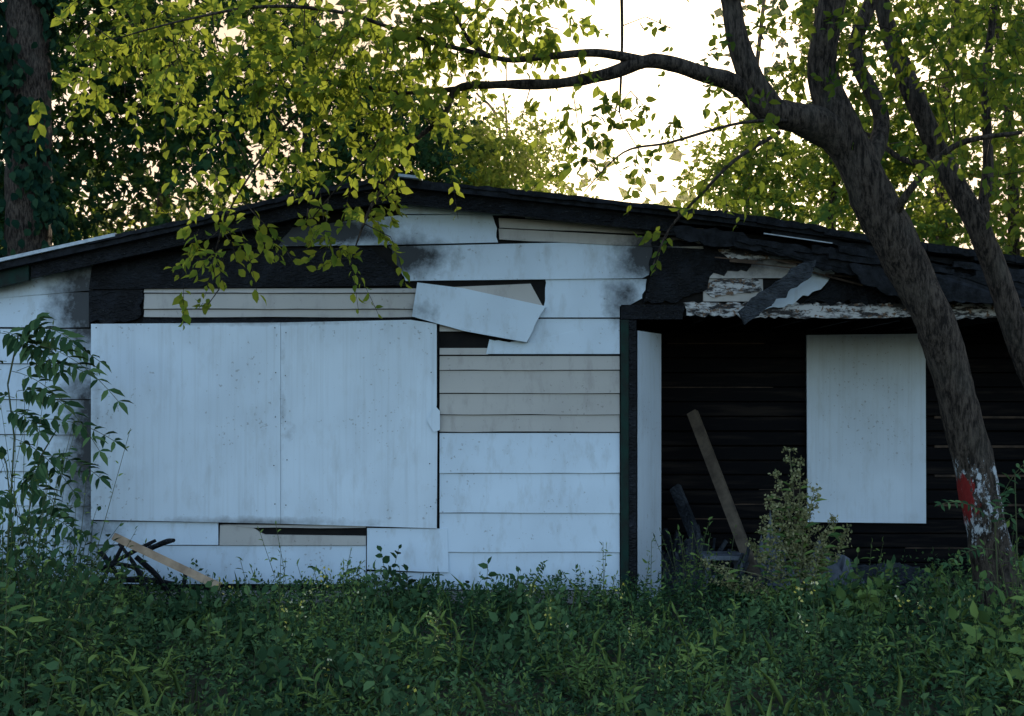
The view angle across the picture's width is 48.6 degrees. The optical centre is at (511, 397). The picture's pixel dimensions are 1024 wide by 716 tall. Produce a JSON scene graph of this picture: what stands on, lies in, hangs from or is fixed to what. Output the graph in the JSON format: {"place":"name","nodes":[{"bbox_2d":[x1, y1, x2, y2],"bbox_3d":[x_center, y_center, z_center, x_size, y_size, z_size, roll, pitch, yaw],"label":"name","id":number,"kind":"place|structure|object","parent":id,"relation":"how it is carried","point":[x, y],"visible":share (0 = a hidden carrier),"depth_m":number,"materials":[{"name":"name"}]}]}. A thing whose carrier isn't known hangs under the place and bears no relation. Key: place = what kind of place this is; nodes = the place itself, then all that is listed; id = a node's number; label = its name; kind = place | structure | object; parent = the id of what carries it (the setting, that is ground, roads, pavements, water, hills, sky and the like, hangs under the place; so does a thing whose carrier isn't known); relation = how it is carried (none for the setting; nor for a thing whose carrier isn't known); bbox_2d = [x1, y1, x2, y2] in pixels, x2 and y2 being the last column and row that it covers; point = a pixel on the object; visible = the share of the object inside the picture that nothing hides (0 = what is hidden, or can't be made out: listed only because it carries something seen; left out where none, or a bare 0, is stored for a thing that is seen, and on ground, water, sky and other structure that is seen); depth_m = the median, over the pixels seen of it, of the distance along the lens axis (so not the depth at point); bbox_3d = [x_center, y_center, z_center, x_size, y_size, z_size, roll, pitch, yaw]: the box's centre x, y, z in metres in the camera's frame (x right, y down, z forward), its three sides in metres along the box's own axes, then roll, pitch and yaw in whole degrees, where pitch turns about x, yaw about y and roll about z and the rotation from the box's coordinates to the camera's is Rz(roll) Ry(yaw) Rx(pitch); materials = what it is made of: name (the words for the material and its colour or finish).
{"place":"outdoors","nodes":[
{"label":"outdoors","id":0,"kind":"place"},
{"bbox_2d":[0,0,1023,249],"label":"sky","id":1,"kind":"structure","parent":0,"point":[680,95],"materials":[{"name":"white"}]},
{"bbox_2d":[1,568,1023,715],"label":"ground","id":2,"kind":"structure","parent":0,"point":[905,702],"depth_m":6.48,"materials":[{"name":"green plant"}]},
{"bbox_2d":[0,0,81,257],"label":"ivy covered tree","id":3,"kind":"object","parent":2,"relation":"on","point":[36,215],"visible":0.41,"depth_m":16.70,"materials":[{"name":"green plant"}]},
{"bbox_2d":[0,312,133,591],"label":"tree of heaven sapling","id":4,"kind":"object","parent":2,"relation":"on","point":[11,343],"visible":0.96,"depth_m":7.85,"materials":[{"name":"green plant"}]},
{"bbox_2d":[97,538,186,599],"bbox_3d":[-2.818,1.292,8.551,0.724,0.502,0.338,0,0,0],"label":"debris","id":5,"kind":"object","parent":2,"relation":"on","point":[149,569],"visible":0.73,"depth_m":8.54,"materials":[{"name":"brown wood"}]},
{"bbox_2d":[111,533,220,588],"bbox_3d":[-2.523,1.189,8.265,0.887,0.388,0.050,0,0,15],"label":"pine plank","id":6,"kind":"object","parent":2,"relation":"on","point":[168,562],"visible":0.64,"depth_m":8.25,"materials":[{"name":"beige wood"}]},
{"bbox_2d":[51,591,619,602],"bbox_3d":[-2.658,1.641,9.045,7.021,0.218,0.110,0,0,0],"label":"foundation","id":7,"kind":"object","parent":2,"relation":"on","point":[569,601],"depth_m":8.99,"materials":[{"name":"beige concrete"}]},
{"bbox_2d":[0,205,834,591],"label":"white siding","id":8,"kind":"object","parent":2,"relation":"on","point":[522,501],"visible":0.62,"depth_m":8.99,"materials":[{"name":"paint"}]},
{"bbox_2d":[91,320,439,527],"bbox_3d":[-1.947,0.208,8.957,2.758,1.647,0.034,0,0,0],"label":"window board","id":9,"kind":"object","parent":8,"relation":"attached to","point":[351,440],"depth_m":8.96,"materials":[{"name":"paint"}]},
{"bbox_2d":[144,218,795,544],"bbox_3d":[-0.332,-0.129,8.993,5.168,2.595,0.034,0,0,0],"label":"beige siding","id":10,"kind":"object","parent":8,"relation":"attached to","point":[571,412],"visible":0.92,"depth_m":8.99,"materials":[{"name":"beige wood"}]},
{"bbox_2d":[412,282,544,342],"bbox_3d":[-0.263,-0.674,8.940,1.053,0.474,0.060,0,0,0],"label":"loose siding board","id":11,"kind":"object","parent":8,"relation":"attached to","point":[468,310],"visible":1,"depth_m":8.93,"materials":[{"name":"white paint"}]},
{"bbox_2d":[287,560,568,606],"bbox_3d":[-0.639,1.463,8.709,2.170,0.452,0.309,0,0,-6],"label":"pinnate weed","id":12,"kind":"object","parent":2,"relation":"on","point":[452,583],"visible":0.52,"depth_m":8.71,"materials":[{"name":"green plant"}]},
{"bbox_2d":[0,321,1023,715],"bbox_3d":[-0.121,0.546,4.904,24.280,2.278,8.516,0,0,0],"label":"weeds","id":13,"kind":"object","parent":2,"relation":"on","point":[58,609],"visible":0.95,"depth_m":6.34,"materials":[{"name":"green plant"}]},
{"bbox_2d":[0,0,1023,256],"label":"distant trees","id":14,"kind":"object","parent":2,"relation":"on","point":[482,164],"visible":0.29,"depth_m":19.85,"materials":[{"name":"green plant"}]},
{"bbox_2d":[28,0,1023,634],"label":"leaning tree","id":15,"kind":"object","parent":2,"relation":"on","point":[826,120],"visible":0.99,"depth_m":7.22,"materials":[{"name":"green plant"}]},
{"bbox_2d":[89,216,992,323],"bbox_3d":[1.234,-1.033,8.983,9.174,0.903,0.053,0,0,0],"label":"charred siding","id":16,"kind":"object","parent":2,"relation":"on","point":[681,274],"visible":0.68,"depth_m":8.98,"materials":[{"name":"wood"}]},
{"bbox_2d":[0,195,982,590],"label":"sheathing","id":17,"kind":"object","parent":16,"relation":"attached to","point":[458,339],"visible":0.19,"depth_m":9.01,"materials":[{"name":"wood"}]},
{"bbox_2d":[0,178,1023,270],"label":"roof","id":18,"kind":"structure","parent":16,"relation":"on","point":[748,227],"depth_m":8.78,"materials":[{"name":"black"}]},
{"bbox_2d":[0,265,30,286],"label":"green fascia","id":19,"kind":"structure","parent":18,"relation":"attached to","point":[17,275],"depth_m":8.84,"materials":[{"name":"paint"}]},
{"bbox_2d":[0,173,832,261],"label":"drip edge","id":20,"kind":"object","parent":18,"relation":"attached to","point":[85,241],"visible":0.92,"depth_m":8.75,"materials":[{"name":"metal"}]},
{"bbox_2d":[31,188,969,278],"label":"fascia","id":21,"kind":"structure","parent":18,"relation":"attached to","point":[536,210],"depth_m":8.84,"materials":[{"name":"brown wood"}]},
{"bbox_2d":[715,257,862,285],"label":"splintered laths","id":22,"kind":"object","parent":21,"relation":"attached to","point":[828,275],"visible":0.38,"depth_m":8.90,"materials":[{"name":"brown wood"}]},
{"bbox_2d":[88,178,1023,307],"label":"ragged roof edge","id":23,"kind":"object","parent":18,"relation":"attached to","point":[861,262],"visible":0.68,"depth_m":8.77,"materials":[{"name":"black"}]},
{"bbox_2d":[738,260,815,324],"bbox_3d":[2.042,-0.813,8.724,0.598,0.501,0.051,0,0,0],"label":"hanging charred board","id":24,"kind":"object","parent":18,"relation":"attached to","point":[761,301],"visible":1,"depth_m":8.71,"materials":[{"name":"grey wood"}]},
{"bbox_2d":[620,320,628,603],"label":"green corner trim","id":25,"kind":"structure","parent":16,"relation":"attached to","point":[624,446],"depth_m":8.96,"materials":[{"name":"paint"}]},
{"bbox_2d":[637,331,660,601],"bbox_3d":[1.114,0.564,9.220,0.040,2.192,0.555,0,0,25],"label":"open door","id":26,"kind":"structure","parent":16,"relation":"attached to","point":[648,433],"depth_m":9.19,"materials":[{"name":"paint"}]},
{"bbox_2d":[684,247,1023,319],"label":"peeling header trim","id":27,"kind":"structure","parent":16,"relation":"attached to","point":[733,286],"depth_m":8.96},
{"bbox_2d":[661,484,777,582],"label":"charred beam","id":28,"kind":"structure","parent":2,"relation":"on","point":[682,505],"depth_m":9.98,"materials":[{"name":"black wood"}]},
{"bbox_2d":[687,409,762,584],"bbox_3d":[1.853,0.899,9.775,0.096,1.594,1.058,0,0,-28],"label":"leaning timber","id":29,"kind":"object","parent":2,"relation":"on","point":[716,474],"visible":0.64,"depth_m":9.81,"materials":[{"name":"wood"}]},
{"bbox_2d":[699,446,852,602],"bbox_3d":[1.982,0.983,8.437,1.182,1.237,0.416,0,0,0],"label":"goldenrod plant","id":30,"kind":"object","parent":2,"relation":"on","point":[795,548],"visible":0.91,"depth_m":8.43,"materials":[{"name":"green plant"}]},
{"bbox_2d":[747,510,864,590],"bbox_3d":[2.494,1.284,9.475,1.022,0.722,0.650,0,0,0],"label":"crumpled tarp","id":31,"kind":"object","parent":2,"relation":"on","point":[839,567],"visible":0.12,"depth_m":9.39,"materials":[{"name":"grey fabric"}]},
{"bbox_2d":[661,525,956,599],"bbox_3d":[2.481,1.369,9.741,2.890,0.571,1.390,0,0,0],"label":"rubble pile","id":32,"kind":"object","parent":2,"relation":"on","point":[697,537],"visible":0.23,"depth_m":9.65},
{"bbox_2d":[623,317,1023,573],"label":"wall","id":33,"kind":"structure","parent":2,"relation":"on","point":[752,433],"depth_m":10.48,"materials":[{"name":"black wood"}]},
{"bbox_2d":[661,343,1023,548],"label":"exposed lath","id":34,"kind":"object","parent":33,"relation":"attached to","point":[993,446],"visible":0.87,"depth_m":10.47,"materials":[{"name":"brown wood"}]},
{"bbox_2d":[806,334,925,522],"bbox_3d":[3.257,0.282,10.436,1.098,1.744,0.028,0,0,0],"label":"porch window board","id":35,"kind":"object","parent":33,"relation":"attached to","point":[866,424],"visible":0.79,"depth_m":10.42,"materials":[{"name":"white wood"}]},
{"bbox_2d":[778,0,1023,386],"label":"young tree","id":36,"kind":"object","parent":2,"relation":"on","point":[970,208],"visible":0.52,"depth_m":7.85,"materials":[{"name":"green plant"}]},
{"bbox_2d":[935,461,1023,620],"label":"sapling shrub","id":37,"kind":"object","parent":2,"relation":"on","point":[1006,494],"visible":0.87,"depth_m":7.03,"materials":[{"name":"green plant"}]},
{"bbox_2d":[629,320,636,603],"bbox_3d":[0.954,0.517,9.043,0.060,2.266,0.155,0,0,0],"label":"charred jamb","id":38,"kind":"object","parent":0,"point":[633,446],"visible":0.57,"depth_m":8.96,"materials":[{"name":"black wood"}]},
{"bbox_2d":[698,551,744,594],"bbox_3d":[1.756,1.474,9.500,0.370,0.339,0.330,0,0,0],"label":"charred stool","id":39,"kind":"object","parent":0,"point":[725,555],"visible":0.43,"depth_m":9.38,"materials":[{"name":"grey wood"}]}
]}

